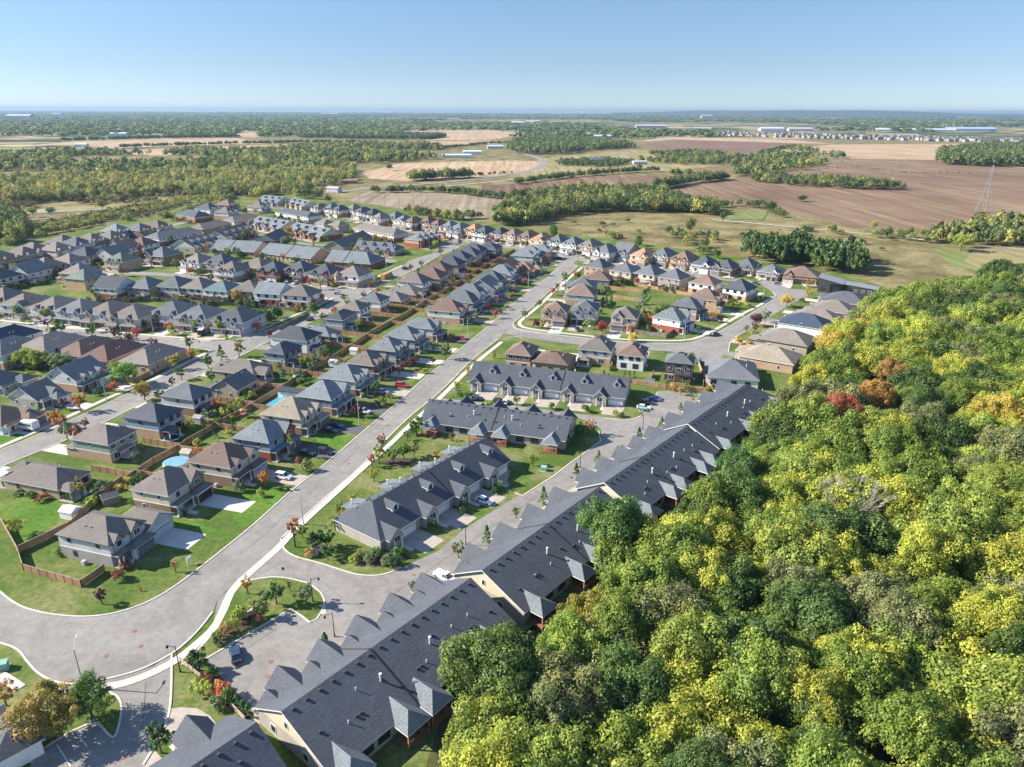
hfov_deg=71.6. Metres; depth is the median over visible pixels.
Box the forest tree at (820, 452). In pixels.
[779,440,849,469]
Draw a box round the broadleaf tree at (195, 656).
[186,646,208,670]
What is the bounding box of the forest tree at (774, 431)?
[741,411,813,446]
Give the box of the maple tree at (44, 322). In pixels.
[42,319,50,326]
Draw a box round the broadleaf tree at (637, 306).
[633,303,641,309]
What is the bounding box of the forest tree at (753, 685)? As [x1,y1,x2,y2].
[715,625,811,721]
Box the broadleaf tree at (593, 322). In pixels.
[590,319,598,327]
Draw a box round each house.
[0,250,25,269]
[0,268,25,288]
[0,287,24,312]
[0,292,50,318]
[0,324,42,338]
[0,335,34,369]
[0,369,39,395]
[0,405,47,435]
[0,460,92,502]
[0,704,44,766]
[7,377,72,409]
[8,246,47,261]
[9,259,53,284]
[16,331,86,366]
[23,242,44,250]
[28,295,77,323]
[38,257,67,273]
[42,241,77,258]
[43,355,112,393]
[44,234,71,245]
[53,298,102,325]
[54,253,90,267]
[54,335,115,361]
[54,505,173,568]
[56,263,102,282]
[61,236,97,249]
[63,268,107,290]
[64,423,139,462]
[71,246,97,264]
[76,338,148,367]
[78,300,132,328]
[80,233,110,248]
[91,275,135,298]
[94,243,130,263]
[99,230,128,243]
[100,224,130,238]
[103,252,142,272]
[105,303,157,332]
[109,238,142,254]
[117,342,189,373]
[117,402,184,441]
[126,276,162,301]
[128,465,214,517]
[129,222,157,237]
[135,236,159,252]
[143,246,183,266]
[145,227,201,245]
[146,220,174,231]
[149,714,286,766]
[150,299,198,328]
[156,275,192,297]
[158,383,217,417]
[169,233,218,252]
[173,304,227,332]
[175,209,212,222]
[178,277,216,299]
[179,253,212,273]
[185,441,268,487]
[191,220,231,233]
[194,203,221,214]
[203,253,241,273]
[203,279,239,301]
[204,368,262,398]
[206,358,275,382]
[209,239,267,256]
[209,306,266,336]
[211,224,255,239]
[213,207,241,218]
[213,260,250,281]
[215,199,240,209]
[223,213,257,225]
[230,280,257,301]
[230,418,301,462]
[244,257,271,277]
[247,201,272,213]
[248,216,294,231]
[253,281,292,304]
[253,572,515,766]
[255,260,289,281]
[256,228,289,243]
[257,195,289,206]
[259,396,330,437]
[260,340,302,367]
[261,243,329,263]
[266,325,322,353]
[274,208,321,223]
[275,386,304,397]
[279,284,324,307]
[282,260,318,282]
[284,198,316,210]
[285,222,342,241]
[295,379,356,416]
[304,326,343,342]
[307,263,344,285]
[310,203,327,214]
[315,219,332,227]
[318,308,358,331]
[318,363,379,397]
[321,203,337,216]
[323,230,372,251]
[325,250,384,269]
[328,220,350,232]
[329,205,348,217]
[331,437,510,551]
[333,265,373,287]
[338,299,373,321]
[345,349,395,380]
[347,204,360,216]
[351,206,370,219]
[352,223,408,242]
[353,240,404,255]
[358,292,389,312]
[362,208,381,221]
[367,336,415,366]
[369,212,389,225]
[379,290,410,304]
[382,325,430,353]
[388,211,403,225]
[389,284,426,298]
[392,215,410,228]
[397,272,432,291]
[400,216,422,230]
[404,230,441,247]
[404,317,447,342]
[419,216,437,230]
[419,267,449,286]
[420,395,577,454]
[422,260,453,278]
[426,299,474,324]
[427,219,446,233]
[438,221,457,235]
[440,255,468,273]
[440,289,484,313]
[448,222,469,237]
[449,249,472,266]
[450,283,491,303]
[450,486,621,629]
[460,243,488,258]
[461,246,482,261]
[462,223,483,239]
[467,361,632,406]
[471,225,495,241]
[473,270,509,288]
[473,274,508,300]
[482,241,503,258]
[487,227,509,243]
[490,256,525,277]
[491,264,521,285]
[500,228,523,244]
[504,341,540,366]
[510,249,539,264]
[515,230,538,246]
[520,261,543,275]
[522,246,543,261]
[528,232,553,245]
[531,350,576,370]
[534,244,556,259]
[540,300,571,326]
[546,234,569,251]
[559,236,584,254]
[562,283,602,307]
[564,277,597,292]
[570,299,600,324]
[575,425,720,521]
[576,336,616,367]
[577,238,604,255]
[578,271,617,286]
[583,258,614,275]
[590,243,616,261]
[609,262,640,281]
[609,306,640,332]
[615,242,639,261]
[616,342,648,370]
[629,247,655,266]
[634,264,666,284]
[652,247,678,266]
[652,307,694,334]
[657,268,691,289]
[662,380,779,456]
[664,351,695,383]
[668,250,700,270]
[670,296,708,320]
[688,274,724,292]
[689,256,718,273]
[690,288,725,312]
[705,358,759,388]
[709,259,738,277]
[722,278,758,301]
[735,344,801,373]
[736,257,762,275]
[747,328,815,355]
[755,264,786,281]
[774,312,832,337]
[782,266,820,285]
[784,308,843,327]
[803,299,856,320]
[817,273,879,295]
[817,291,865,306]
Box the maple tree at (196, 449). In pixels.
[192,443,202,453]
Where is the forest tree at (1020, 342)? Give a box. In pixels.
[1007,338,1023,356]
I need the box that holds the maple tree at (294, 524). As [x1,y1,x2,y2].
[286,517,298,546]
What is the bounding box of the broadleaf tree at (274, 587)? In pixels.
[264,581,285,603]
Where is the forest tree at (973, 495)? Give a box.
[938,474,1009,520]
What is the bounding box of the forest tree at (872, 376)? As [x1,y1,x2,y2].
[870,373,892,381]
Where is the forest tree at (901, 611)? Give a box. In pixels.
[855,584,947,652]
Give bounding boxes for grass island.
[198,577,322,658]
[508,427,599,494]
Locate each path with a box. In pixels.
[400,544,413,550]
[438,521,449,527]
[467,500,480,505]
[982,245,1023,250]
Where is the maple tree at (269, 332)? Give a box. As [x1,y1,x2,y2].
[264,329,272,337]
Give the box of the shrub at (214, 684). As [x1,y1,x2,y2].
[205,679,223,695]
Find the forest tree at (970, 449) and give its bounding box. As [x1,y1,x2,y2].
[943,443,994,461]
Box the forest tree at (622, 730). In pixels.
[582,701,680,766]
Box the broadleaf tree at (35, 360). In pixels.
[22,349,53,369]
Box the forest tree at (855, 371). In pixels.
[827,360,873,381]
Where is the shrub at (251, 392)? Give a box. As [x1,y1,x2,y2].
[244,390,255,395]
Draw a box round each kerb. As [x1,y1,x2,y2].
[0,243,463,466]
[0,264,564,616]
[0,323,240,340]
[0,353,206,449]
[0,612,212,684]
[29,685,122,762]
[142,653,172,764]
[180,576,324,664]
[280,537,401,575]
[282,339,497,537]
[513,292,775,343]
[514,266,577,321]
[515,431,600,495]
[605,392,657,419]
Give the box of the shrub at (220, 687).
[214,680,232,701]
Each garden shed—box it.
[58,504,81,519]
[99,490,119,506]
[179,448,195,458]
[192,414,205,423]
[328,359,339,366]
[349,347,359,354]
[637,299,643,304]
[645,378,654,386]
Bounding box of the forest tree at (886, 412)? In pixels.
[869,408,902,417]
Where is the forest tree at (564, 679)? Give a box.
[523,647,612,730]
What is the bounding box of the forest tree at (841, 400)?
[823,389,867,416]
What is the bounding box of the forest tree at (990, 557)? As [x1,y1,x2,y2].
[957,534,1023,585]
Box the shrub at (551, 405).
[548,402,554,409]
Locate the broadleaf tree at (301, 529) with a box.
[294,524,307,537]
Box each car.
[229,644,242,664]
[298,448,314,456]
[322,426,338,433]
[328,421,343,427]
[377,388,389,393]
[455,335,466,339]
[475,495,493,505]
[492,397,501,402]
[502,398,508,404]
[636,404,650,409]
[647,396,660,401]
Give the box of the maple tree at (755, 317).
[750,313,763,322]
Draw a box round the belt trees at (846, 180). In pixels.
[750,169,906,188]
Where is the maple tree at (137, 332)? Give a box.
[132,327,140,339]
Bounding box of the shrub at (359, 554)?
[355,550,365,557]
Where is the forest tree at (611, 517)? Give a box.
[575,494,643,547]
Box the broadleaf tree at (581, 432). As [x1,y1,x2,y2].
[573,422,584,440]
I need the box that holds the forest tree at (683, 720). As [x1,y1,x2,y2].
[634,669,743,765]
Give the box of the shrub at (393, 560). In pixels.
[388,553,401,567]
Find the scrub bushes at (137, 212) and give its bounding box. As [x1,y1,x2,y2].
[37,204,177,226]
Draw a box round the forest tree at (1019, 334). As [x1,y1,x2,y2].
[999,326,1023,341]
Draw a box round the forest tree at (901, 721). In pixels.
[850,687,956,766]
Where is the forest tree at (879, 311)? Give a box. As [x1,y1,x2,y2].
[855,302,905,320]
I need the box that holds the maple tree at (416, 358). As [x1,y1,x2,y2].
[410,356,419,362]
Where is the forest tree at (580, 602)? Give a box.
[556,582,606,624]
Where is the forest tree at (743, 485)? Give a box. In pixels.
[698,465,772,513]
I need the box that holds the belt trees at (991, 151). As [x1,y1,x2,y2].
[935,139,1023,165]
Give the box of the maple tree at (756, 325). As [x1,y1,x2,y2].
[752,322,758,331]
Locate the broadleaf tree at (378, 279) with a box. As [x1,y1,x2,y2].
[372,276,381,286]
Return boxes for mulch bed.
[187,664,253,718]
[219,602,270,644]
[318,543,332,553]
[351,550,409,566]
[380,458,416,466]
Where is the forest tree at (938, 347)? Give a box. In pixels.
[903,338,960,361]
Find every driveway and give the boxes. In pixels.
[0,466,10,476]
[2,319,19,323]
[37,421,62,429]
[42,444,67,454]
[60,401,90,408]
[100,382,134,389]
[142,750,160,766]
[152,329,175,335]
[155,527,206,549]
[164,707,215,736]
[180,333,199,339]
[199,334,221,340]
[199,494,255,512]
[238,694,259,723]
[255,345,267,349]
[255,469,307,485]
[293,445,338,458]
[321,422,365,433]
[348,403,388,413]
[372,387,408,395]
[388,371,424,378]
[404,529,443,552]
[410,357,443,364]
[425,346,457,352]
[439,507,476,529]
[443,337,471,342]
[470,488,505,507]
[471,318,493,322]
[478,390,498,400]
[482,309,503,313]
[489,302,513,305]
[499,471,509,485]
[505,296,520,298]
[507,287,530,290]
[507,394,528,403]
[524,275,544,278]
[536,397,559,407]
[538,263,557,265]
[546,298,563,301]
[548,326,563,333]
[567,324,582,330]
[568,486,575,491]
[569,401,591,411]
[601,405,624,415]
[607,331,621,337]
[690,328,709,334]
[704,316,727,321]
[721,311,742,315]
[725,351,735,356]
[760,321,775,325]
[764,318,777,321]
[781,283,792,287]
[804,298,817,301]
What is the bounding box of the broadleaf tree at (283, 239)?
[279,237,288,243]
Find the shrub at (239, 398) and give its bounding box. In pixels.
[235,396,245,403]
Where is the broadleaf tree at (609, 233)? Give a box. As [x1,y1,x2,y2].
[607,230,616,237]
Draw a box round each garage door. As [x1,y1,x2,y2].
[402,521,415,536]
[437,500,448,514]
[469,481,478,494]
[483,384,496,391]
[498,464,506,475]
[513,387,526,394]
[544,391,558,398]
[575,394,589,402]
[608,398,622,406]
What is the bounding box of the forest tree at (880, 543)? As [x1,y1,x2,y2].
[837,500,910,568]
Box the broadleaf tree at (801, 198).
[796,195,808,199]
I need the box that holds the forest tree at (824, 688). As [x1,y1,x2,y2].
[773,663,856,731]
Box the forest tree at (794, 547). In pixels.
[743,509,846,585]
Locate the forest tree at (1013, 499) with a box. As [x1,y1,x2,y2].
[988,487,1023,519]
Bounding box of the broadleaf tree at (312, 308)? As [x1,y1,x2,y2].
[308,302,320,313]
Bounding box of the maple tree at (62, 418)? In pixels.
[51,413,67,425]
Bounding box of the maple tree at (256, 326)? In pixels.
[253,321,260,331]
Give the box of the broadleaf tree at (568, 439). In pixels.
[565,434,572,447]
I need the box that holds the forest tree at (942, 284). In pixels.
[929,275,975,288]
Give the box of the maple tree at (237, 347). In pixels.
[233,340,245,356]
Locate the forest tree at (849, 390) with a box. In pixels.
[818,377,875,412]
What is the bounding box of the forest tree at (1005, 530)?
[990,516,1023,541]
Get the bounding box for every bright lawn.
[0,431,26,444]
[0,498,60,545]
[173,517,203,529]
[189,524,237,537]
[231,511,255,527]
[232,488,281,519]
[314,433,352,449]
[331,419,358,425]
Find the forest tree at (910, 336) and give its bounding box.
[893,328,931,346]
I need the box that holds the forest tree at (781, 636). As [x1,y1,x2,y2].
[701,612,797,714]
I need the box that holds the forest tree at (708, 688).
[651,655,752,722]
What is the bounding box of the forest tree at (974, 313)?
[946,301,991,324]
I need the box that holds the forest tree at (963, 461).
[949,453,991,485]
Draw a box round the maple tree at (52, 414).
[44,409,59,420]
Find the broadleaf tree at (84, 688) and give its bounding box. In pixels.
[56,668,116,719]
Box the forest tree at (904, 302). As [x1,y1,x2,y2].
[874,294,925,312]
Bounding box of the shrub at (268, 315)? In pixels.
[259,307,273,320]
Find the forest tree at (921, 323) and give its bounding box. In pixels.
[891,315,936,335]
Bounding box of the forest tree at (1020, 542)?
[997,531,1023,569]
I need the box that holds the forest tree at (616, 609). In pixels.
[589,585,659,650]
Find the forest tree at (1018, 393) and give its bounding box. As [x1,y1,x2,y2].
[1000,381,1023,409]
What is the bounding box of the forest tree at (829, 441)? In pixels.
[804,423,865,457]
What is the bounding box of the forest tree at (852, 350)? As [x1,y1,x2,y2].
[835,340,870,374]
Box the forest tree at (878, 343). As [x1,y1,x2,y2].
[866,337,894,353]
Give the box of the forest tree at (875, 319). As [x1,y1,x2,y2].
[856,314,880,322]
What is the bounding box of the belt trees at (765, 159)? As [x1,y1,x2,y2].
[733,144,846,174]
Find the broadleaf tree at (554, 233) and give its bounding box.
[550,227,557,235]
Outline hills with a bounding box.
[606,110,1023,116]
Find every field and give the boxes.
[0,146,71,154]
[35,138,266,148]
[59,135,160,141]
[123,140,499,155]
[237,132,258,136]
[345,191,507,220]
[362,160,543,180]
[405,130,523,139]
[482,175,673,193]
[515,150,734,177]
[638,140,791,151]
[639,137,832,143]
[672,159,1023,233]
[681,166,733,174]
[726,210,767,219]
[780,144,955,159]
[933,249,979,269]
[937,160,1023,167]
[964,245,1023,267]
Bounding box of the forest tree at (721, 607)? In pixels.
[697,589,754,625]
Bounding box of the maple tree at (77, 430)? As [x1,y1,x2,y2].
[66,423,81,435]
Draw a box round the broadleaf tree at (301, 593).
[293,582,312,603]
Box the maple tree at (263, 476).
[257,469,269,488]
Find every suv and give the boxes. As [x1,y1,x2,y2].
[274,470,292,480]
[316,446,333,455]
[357,407,370,413]
[395,381,408,387]
[471,394,478,400]
[640,398,654,404]
[710,331,719,336]
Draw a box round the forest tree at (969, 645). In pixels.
[931,621,992,668]
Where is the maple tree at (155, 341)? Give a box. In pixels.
[147,337,157,344]
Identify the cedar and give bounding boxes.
[233,694,240,709]
[239,699,246,714]
[244,701,253,716]
[287,433,294,454]
[641,289,646,305]
[644,286,651,303]
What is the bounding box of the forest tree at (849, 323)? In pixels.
[821,316,867,343]
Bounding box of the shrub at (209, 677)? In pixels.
[197,670,214,681]
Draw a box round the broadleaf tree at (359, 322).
[354,318,362,330]
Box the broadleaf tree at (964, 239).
[948,233,976,250]
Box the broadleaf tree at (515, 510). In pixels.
[512,507,520,517]
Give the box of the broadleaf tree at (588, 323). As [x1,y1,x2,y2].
[583,319,590,328]
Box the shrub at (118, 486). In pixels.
[112,483,128,489]
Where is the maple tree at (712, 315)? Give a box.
[709,312,716,320]
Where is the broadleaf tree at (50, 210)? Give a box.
[45,207,55,215]
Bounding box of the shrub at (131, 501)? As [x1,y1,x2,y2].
[127,498,134,505]
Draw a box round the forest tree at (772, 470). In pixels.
[759,459,814,487]
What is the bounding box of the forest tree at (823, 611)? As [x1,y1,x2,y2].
[760,575,856,648]
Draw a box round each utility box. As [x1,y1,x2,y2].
[0,658,10,671]
[540,465,547,471]
[639,406,643,411]
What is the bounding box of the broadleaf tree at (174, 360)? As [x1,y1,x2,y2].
[165,352,178,369]
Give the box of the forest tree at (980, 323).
[966,318,999,333]
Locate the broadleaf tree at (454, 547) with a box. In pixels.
[450,539,464,557]
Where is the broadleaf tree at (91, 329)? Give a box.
[84,324,96,334]
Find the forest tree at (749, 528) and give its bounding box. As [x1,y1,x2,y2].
[735,507,789,562]
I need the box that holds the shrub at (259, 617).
[252,613,264,623]
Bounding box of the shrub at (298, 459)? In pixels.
[295,457,301,463]
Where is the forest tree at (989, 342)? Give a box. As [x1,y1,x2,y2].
[962,333,1021,357]
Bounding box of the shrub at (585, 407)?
[581,404,589,410]
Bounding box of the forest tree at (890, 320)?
[877,315,899,326]
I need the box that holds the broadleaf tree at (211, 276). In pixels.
[207,273,213,279]
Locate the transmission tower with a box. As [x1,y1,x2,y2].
[975,166,997,210]
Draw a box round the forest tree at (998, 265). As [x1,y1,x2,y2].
[973,258,1019,277]
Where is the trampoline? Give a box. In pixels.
[164,430,179,440]
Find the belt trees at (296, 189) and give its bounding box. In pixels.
[205,180,331,201]
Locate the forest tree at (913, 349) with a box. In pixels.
[889,340,938,363]
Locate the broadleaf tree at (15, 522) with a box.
[5,517,27,535]
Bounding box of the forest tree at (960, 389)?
[934,375,994,411]
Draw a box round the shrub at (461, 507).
[458,503,465,514]
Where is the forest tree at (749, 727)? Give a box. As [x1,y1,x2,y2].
[722,695,799,766]
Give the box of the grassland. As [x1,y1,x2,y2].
[17,191,247,211]
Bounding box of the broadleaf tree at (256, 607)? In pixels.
[246,595,267,613]
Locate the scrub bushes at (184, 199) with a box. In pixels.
[1,193,203,239]
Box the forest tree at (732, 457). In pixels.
[713,444,757,475]
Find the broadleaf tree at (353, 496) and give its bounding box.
[348,492,356,499]
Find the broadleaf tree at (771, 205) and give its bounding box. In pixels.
[768,201,777,208]
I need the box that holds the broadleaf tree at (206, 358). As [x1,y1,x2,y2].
[200,353,212,367]
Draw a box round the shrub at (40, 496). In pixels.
[32,492,48,502]
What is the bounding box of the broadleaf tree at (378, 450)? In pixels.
[372,444,386,463]
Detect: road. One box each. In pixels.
[0,240,462,465]
[0,264,576,682]
[0,324,241,352]
[102,271,244,283]
[172,206,283,225]
[257,235,325,245]
[287,283,352,298]
[340,217,769,285]
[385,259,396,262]
[504,280,806,363]
[550,254,575,276]
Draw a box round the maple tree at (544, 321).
[540,318,546,328]
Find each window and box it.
[81,475,88,482]
[114,452,120,458]
[270,722,276,734]
[302,751,309,763]
[362,742,373,755]
[378,729,390,745]
[445,426,452,431]
[459,427,466,433]
[497,600,502,608]
[516,435,523,441]
[530,437,538,443]
[546,591,552,599]
[558,581,564,591]
[832,287,838,291]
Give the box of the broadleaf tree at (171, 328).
[167,324,175,334]
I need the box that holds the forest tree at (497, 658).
[437,617,543,718]
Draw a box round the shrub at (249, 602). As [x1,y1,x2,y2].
[246,598,253,607]
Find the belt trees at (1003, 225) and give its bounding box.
[928,209,1023,242]
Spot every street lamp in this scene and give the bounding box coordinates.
[73,634,82,681]
[165,645,180,672]
[290,488,303,523]
[310,577,319,601]
[323,613,335,636]
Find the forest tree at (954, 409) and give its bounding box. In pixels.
[942,405,963,415]
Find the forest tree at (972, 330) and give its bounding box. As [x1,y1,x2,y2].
[953,324,987,335]
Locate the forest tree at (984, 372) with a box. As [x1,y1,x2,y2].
[942,361,1012,382]
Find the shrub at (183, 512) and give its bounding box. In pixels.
[179,509,187,515]
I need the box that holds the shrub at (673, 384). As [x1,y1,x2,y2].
[670,382,675,390]
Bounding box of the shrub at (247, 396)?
[238,394,252,398]
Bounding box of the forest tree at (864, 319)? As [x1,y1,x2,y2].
[856,317,870,329]
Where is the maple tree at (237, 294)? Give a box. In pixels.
[230,288,242,301]
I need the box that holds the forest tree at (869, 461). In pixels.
[859,454,883,465]
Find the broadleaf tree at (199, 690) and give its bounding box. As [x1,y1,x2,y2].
[188,677,211,695]
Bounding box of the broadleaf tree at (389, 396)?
[386,392,395,399]
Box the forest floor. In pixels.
[426,377,1020,766]
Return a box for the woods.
[0,111,1023,138]
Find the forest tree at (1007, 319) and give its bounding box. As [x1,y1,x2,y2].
[998,312,1023,326]
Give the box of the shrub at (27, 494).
[24,489,36,497]
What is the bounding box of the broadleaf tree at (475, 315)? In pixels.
[473,311,477,324]
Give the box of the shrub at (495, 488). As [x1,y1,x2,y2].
[490,484,499,493]
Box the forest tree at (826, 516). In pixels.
[796,499,873,552]
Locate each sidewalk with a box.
[0,320,225,339]
[0,352,208,447]
[0,672,25,690]
[58,342,502,692]
[244,298,332,335]
[518,267,773,340]
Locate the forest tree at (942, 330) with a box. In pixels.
[915,321,966,345]
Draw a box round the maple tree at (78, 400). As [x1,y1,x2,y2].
[67,392,85,411]
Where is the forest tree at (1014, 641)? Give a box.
[980,619,1023,663]
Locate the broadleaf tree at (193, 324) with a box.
[190,320,195,332]
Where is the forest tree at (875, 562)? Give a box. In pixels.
[859,552,924,586]
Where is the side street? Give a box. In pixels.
[31,655,170,766]
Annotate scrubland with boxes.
[0,202,194,245]
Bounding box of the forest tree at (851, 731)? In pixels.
[770,695,879,763]
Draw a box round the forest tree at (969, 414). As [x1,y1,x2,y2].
[944,403,996,424]
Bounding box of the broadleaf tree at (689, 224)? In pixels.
[684,217,696,231]
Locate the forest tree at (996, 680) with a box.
[919,651,1023,720]
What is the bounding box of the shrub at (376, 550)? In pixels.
[371,546,382,557]
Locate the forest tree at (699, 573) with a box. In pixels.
[674,544,739,605]
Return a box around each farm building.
[5,114,35,119]
[74,143,88,146]
[109,132,127,135]
[326,186,341,192]
[340,179,357,183]
[442,154,470,157]
[463,150,480,153]
[487,145,502,148]
[511,121,533,122]
[590,157,605,164]
[593,135,612,137]
[631,160,647,164]
[635,124,666,127]
[701,115,711,117]
[758,127,784,130]
[786,127,812,130]
[873,128,956,130]
[943,127,996,130]
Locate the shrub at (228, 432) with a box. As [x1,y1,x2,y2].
[225,429,231,434]
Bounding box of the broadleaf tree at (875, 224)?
[870,220,877,230]
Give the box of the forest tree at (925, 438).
[879,413,936,444]
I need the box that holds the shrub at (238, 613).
[227,605,247,628]
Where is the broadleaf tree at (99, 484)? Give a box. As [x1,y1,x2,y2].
[94,479,112,487]
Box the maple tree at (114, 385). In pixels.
[109,380,118,391]
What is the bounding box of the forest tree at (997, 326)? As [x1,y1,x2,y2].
[987,322,1016,336]
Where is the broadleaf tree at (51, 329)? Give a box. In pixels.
[46,325,57,331]
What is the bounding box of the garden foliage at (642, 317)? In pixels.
[4,208,738,377]
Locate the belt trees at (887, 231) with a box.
[801,224,959,241]
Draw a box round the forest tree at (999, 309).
[972,296,1016,321]
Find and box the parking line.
[57,745,70,765]
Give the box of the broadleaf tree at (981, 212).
[976,210,989,214]
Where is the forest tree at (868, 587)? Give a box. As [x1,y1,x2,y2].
[830,568,892,635]
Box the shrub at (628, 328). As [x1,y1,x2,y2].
[625,325,632,331]
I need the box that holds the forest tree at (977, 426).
[964,410,1016,443]
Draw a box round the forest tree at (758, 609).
[740,601,815,648]
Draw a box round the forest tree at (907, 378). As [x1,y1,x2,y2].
[887,363,938,388]
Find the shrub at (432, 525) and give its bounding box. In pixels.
[425,519,438,530]
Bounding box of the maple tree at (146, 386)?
[131,380,152,399]
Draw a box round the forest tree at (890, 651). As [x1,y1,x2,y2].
[811,622,909,689]
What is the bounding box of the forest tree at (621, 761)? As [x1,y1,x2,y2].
[583,736,676,766]
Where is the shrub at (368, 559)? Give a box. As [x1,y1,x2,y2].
[363,553,374,563]
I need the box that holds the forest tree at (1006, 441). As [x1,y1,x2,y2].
[972,423,1023,466]
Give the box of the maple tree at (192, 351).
[186,348,195,360]
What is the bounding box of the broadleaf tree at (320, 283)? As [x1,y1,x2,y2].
[316,277,323,288]
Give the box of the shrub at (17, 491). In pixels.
[11,488,22,495]
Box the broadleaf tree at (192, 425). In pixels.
[184,417,194,432]
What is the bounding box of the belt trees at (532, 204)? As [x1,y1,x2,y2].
[490,179,722,222]
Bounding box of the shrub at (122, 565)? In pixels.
[118,559,131,569]
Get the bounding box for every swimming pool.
[162,456,188,466]
[265,397,283,405]
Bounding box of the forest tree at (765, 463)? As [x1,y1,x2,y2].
[752,448,794,477]
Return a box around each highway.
[26,174,510,213]
[29,214,79,219]
[510,152,547,174]
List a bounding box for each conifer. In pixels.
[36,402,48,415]
[115,325,122,338]
[216,344,227,361]
[228,418,235,429]
[241,295,248,306]
[248,296,256,307]
[321,632,329,640]
[482,525,490,543]
[537,486,547,505]
[570,463,579,478]
[594,450,600,461]
[636,427,642,436]
[656,417,663,428]
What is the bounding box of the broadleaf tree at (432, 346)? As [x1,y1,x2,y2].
[429,339,437,349]
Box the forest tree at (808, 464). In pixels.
[761,446,842,480]
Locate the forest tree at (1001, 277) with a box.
[980,271,1017,283]
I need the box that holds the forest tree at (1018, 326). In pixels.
[1001,316,1023,332]
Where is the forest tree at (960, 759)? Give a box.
[920,739,1021,766]
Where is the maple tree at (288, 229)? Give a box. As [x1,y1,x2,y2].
[284,225,292,235]
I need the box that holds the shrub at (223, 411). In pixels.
[219,406,230,415]
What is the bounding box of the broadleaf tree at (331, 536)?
[320,525,334,544]
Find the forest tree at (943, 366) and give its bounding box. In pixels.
[929,353,969,377]
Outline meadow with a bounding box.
[0,137,1023,291]
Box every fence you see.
[0,517,104,587]
[17,475,122,551]
[33,203,153,223]
[91,464,130,475]
[96,297,289,310]
[111,349,186,382]
[127,354,334,477]
[135,469,153,476]
[143,437,178,446]
[178,445,203,451]
[179,657,245,718]
[183,415,214,424]
[215,422,246,430]
[220,397,253,404]
[251,403,270,409]
[258,381,281,387]
[273,366,305,371]
[279,313,309,329]
[302,353,328,358]
[306,370,324,376]
[323,341,349,346]
[330,357,346,361]
[334,248,514,356]
[340,330,365,335]
[350,344,370,349]
[359,320,383,325]
[367,334,383,338]
[372,311,400,316]
[390,304,413,308]
[391,320,406,324]
[411,297,424,301]
[413,307,426,311]
[425,299,438,303]
[432,286,446,289]
[436,294,447,297]
[608,285,642,292]
[611,280,727,301]
[613,295,639,300]
[631,379,713,392]
[632,308,672,337]
[697,357,713,392]
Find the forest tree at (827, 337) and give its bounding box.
[812,327,860,350]
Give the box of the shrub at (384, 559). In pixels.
[381,553,389,564]
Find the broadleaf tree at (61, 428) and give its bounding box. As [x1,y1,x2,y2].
[56,422,71,438]
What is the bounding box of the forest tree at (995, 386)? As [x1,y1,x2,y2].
[956,374,1018,407]
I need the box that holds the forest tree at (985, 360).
[963,354,993,368]
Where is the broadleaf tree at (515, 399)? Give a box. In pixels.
[513,396,520,404]
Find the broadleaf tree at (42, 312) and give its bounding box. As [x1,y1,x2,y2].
[38,306,49,315]
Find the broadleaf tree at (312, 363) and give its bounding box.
[307,358,316,370]
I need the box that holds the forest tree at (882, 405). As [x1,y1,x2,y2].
[873,399,899,410]
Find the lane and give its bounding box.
[214,391,699,707]
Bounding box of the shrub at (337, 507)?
[335,499,344,513]
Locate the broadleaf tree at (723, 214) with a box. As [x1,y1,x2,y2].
[719,211,725,222]
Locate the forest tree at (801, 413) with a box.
[746,397,823,435]
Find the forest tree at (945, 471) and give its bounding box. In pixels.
[905,457,956,488]
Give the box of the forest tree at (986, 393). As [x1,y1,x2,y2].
[964,390,1016,419]
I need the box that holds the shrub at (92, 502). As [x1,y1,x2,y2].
[84,495,97,507]
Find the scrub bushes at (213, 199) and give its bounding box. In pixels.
[0,192,234,244]
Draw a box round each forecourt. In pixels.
[289,236,319,242]
[422,243,443,248]
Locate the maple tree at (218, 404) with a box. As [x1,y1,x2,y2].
[210,395,221,412]
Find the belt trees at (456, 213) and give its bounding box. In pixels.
[403,203,464,219]
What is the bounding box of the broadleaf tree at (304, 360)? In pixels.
[297,354,306,367]
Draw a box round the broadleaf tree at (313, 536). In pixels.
[306,530,327,547]
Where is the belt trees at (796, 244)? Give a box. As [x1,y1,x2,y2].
[739,226,871,268]
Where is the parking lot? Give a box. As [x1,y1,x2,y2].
[207,609,326,701]
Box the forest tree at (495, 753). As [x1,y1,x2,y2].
[439,713,533,766]
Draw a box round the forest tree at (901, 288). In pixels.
[895,285,916,294]
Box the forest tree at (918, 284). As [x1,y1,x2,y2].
[902,279,938,291]
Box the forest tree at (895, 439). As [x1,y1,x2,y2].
[861,419,929,460]
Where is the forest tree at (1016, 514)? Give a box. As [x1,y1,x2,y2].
[994,506,1023,537]
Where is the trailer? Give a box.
[197,327,204,334]
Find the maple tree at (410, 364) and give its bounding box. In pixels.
[403,358,414,366]
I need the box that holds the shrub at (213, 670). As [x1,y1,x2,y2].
[204,663,219,677]
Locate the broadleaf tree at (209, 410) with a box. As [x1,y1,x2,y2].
[200,408,215,415]
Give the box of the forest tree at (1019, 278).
[1015,272,1023,283]
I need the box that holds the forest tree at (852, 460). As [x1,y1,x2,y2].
[817,450,875,474]
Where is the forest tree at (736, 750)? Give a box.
[698,723,785,766]
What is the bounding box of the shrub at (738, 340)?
[734,336,742,342]
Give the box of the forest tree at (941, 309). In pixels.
[909,300,952,316]
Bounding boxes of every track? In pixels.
[448,178,525,185]
[712,219,940,241]
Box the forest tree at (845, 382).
[811,374,876,399]
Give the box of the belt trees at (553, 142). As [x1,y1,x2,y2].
[508,133,635,153]
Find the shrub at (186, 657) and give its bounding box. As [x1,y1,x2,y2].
[183,654,193,664]
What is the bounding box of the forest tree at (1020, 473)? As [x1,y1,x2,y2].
[1001,463,1023,492]
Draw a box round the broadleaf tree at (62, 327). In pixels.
[55,320,65,330]

